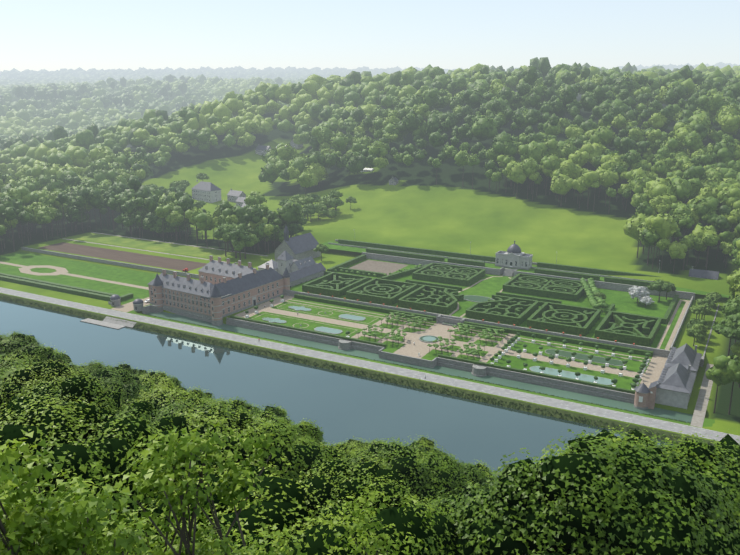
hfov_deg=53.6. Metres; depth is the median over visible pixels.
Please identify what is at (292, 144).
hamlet
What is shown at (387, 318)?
lime grove
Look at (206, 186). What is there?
house roof
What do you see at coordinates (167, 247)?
field crops
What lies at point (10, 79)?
wooded hills
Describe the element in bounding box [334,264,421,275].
pollard trees
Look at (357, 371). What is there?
bank reeds
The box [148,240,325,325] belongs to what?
castle
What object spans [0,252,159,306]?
lawn
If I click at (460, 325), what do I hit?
lime grove
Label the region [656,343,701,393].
light orangery slate
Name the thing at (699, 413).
track
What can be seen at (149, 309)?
gate lodges
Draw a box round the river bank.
[0,294,714,445]
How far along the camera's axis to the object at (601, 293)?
400.74 m
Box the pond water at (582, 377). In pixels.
[263,295,623,384]
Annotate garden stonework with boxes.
[21,239,694,403]
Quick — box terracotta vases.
[308,292,634,344]
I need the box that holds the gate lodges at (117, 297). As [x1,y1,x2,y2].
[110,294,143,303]
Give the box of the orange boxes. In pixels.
[245,300,649,389]
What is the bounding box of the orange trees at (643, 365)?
[245,295,650,387]
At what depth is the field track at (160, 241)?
542.67 m
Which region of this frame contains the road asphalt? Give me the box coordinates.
[0,287,739,444]
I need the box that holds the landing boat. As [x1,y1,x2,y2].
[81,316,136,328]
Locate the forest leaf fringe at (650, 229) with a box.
[0,69,739,380]
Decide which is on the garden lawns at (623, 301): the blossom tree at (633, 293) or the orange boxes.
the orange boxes
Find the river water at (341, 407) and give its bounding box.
[0,300,672,476]
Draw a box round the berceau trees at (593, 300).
[580,278,606,312]
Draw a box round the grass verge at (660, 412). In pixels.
[147,312,692,422]
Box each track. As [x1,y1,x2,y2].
[63,232,266,262]
[690,364,713,427]
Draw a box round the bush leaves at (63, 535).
[0,423,435,554]
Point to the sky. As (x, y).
(36, 35)
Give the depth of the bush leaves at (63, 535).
12.15 m
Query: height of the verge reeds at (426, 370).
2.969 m
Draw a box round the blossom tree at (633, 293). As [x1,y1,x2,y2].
[629,286,653,306]
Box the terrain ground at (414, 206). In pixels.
[0,70,739,441]
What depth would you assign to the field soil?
511.48 m
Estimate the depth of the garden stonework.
364.05 m
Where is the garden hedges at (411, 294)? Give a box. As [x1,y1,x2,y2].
[0,239,678,393]
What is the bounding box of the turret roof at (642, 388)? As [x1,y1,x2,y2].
[634,380,657,392]
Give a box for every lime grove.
[355,312,426,344]
[427,323,504,359]
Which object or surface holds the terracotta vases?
on the garden stonework
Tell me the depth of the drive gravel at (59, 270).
479.33 m
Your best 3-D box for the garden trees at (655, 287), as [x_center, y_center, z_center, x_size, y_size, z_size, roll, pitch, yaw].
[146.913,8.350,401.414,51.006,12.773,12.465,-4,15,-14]
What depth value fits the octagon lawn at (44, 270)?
484.41 m
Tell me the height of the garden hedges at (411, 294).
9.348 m
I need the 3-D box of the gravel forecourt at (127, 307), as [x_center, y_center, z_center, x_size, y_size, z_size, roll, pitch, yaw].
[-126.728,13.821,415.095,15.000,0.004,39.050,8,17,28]
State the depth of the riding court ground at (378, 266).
482.73 m
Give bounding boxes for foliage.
[0,359,463,554]
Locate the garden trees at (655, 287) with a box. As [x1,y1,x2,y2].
[595,280,675,301]
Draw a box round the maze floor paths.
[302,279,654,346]
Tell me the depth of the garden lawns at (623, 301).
381.16 m
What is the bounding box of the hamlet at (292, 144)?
[192,138,397,206]
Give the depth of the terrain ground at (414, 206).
565.89 m
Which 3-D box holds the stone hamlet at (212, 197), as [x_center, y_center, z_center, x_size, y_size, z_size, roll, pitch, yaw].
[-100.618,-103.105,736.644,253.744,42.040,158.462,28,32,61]
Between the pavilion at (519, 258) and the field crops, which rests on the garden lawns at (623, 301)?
the pavilion at (519, 258)
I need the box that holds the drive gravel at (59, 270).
[0,261,148,289]
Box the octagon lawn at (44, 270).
[30,268,55,272]
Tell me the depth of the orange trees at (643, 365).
321.50 m
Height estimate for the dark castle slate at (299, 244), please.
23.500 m
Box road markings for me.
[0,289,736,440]
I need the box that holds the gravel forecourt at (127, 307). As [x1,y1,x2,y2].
[112,297,149,311]
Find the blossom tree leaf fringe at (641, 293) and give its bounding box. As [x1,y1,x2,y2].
[627,286,654,304]
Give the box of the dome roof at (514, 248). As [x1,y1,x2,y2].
[499,241,530,256]
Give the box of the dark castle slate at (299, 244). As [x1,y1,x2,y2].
[153,225,326,298]
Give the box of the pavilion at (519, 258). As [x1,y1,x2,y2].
[495,251,532,267]
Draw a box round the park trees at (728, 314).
[6,165,739,383]
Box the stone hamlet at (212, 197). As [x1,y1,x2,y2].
[192,143,392,202]
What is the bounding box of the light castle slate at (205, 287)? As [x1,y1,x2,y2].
[148,250,315,297]
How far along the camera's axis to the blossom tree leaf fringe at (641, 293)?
397.53 m
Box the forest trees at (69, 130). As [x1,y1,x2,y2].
[0,57,739,385]
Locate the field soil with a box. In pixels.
[39,242,206,270]
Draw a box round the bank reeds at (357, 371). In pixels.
[0,295,711,444]
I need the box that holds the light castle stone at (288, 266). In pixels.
[150,259,321,319]
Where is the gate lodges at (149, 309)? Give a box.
[108,299,157,313]
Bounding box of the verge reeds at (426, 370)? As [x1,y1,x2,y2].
[140,313,690,423]
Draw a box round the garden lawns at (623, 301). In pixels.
[229,241,729,389]
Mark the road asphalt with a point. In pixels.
(620, 416)
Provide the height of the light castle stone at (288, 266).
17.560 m
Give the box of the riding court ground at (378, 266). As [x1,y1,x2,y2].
[350,260,407,274]
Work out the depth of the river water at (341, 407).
297.97 m
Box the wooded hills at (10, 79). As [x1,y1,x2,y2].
[0,62,738,116]
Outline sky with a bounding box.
[0,0,739,71]
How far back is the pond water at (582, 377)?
331.80 m
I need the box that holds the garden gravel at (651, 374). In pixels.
[234,276,689,387]
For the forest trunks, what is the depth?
561.77 m
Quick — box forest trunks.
[0,154,739,414]
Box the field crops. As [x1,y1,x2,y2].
[73,233,237,258]
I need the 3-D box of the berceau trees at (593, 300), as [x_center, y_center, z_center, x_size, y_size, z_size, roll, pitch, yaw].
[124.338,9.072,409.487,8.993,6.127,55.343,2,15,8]

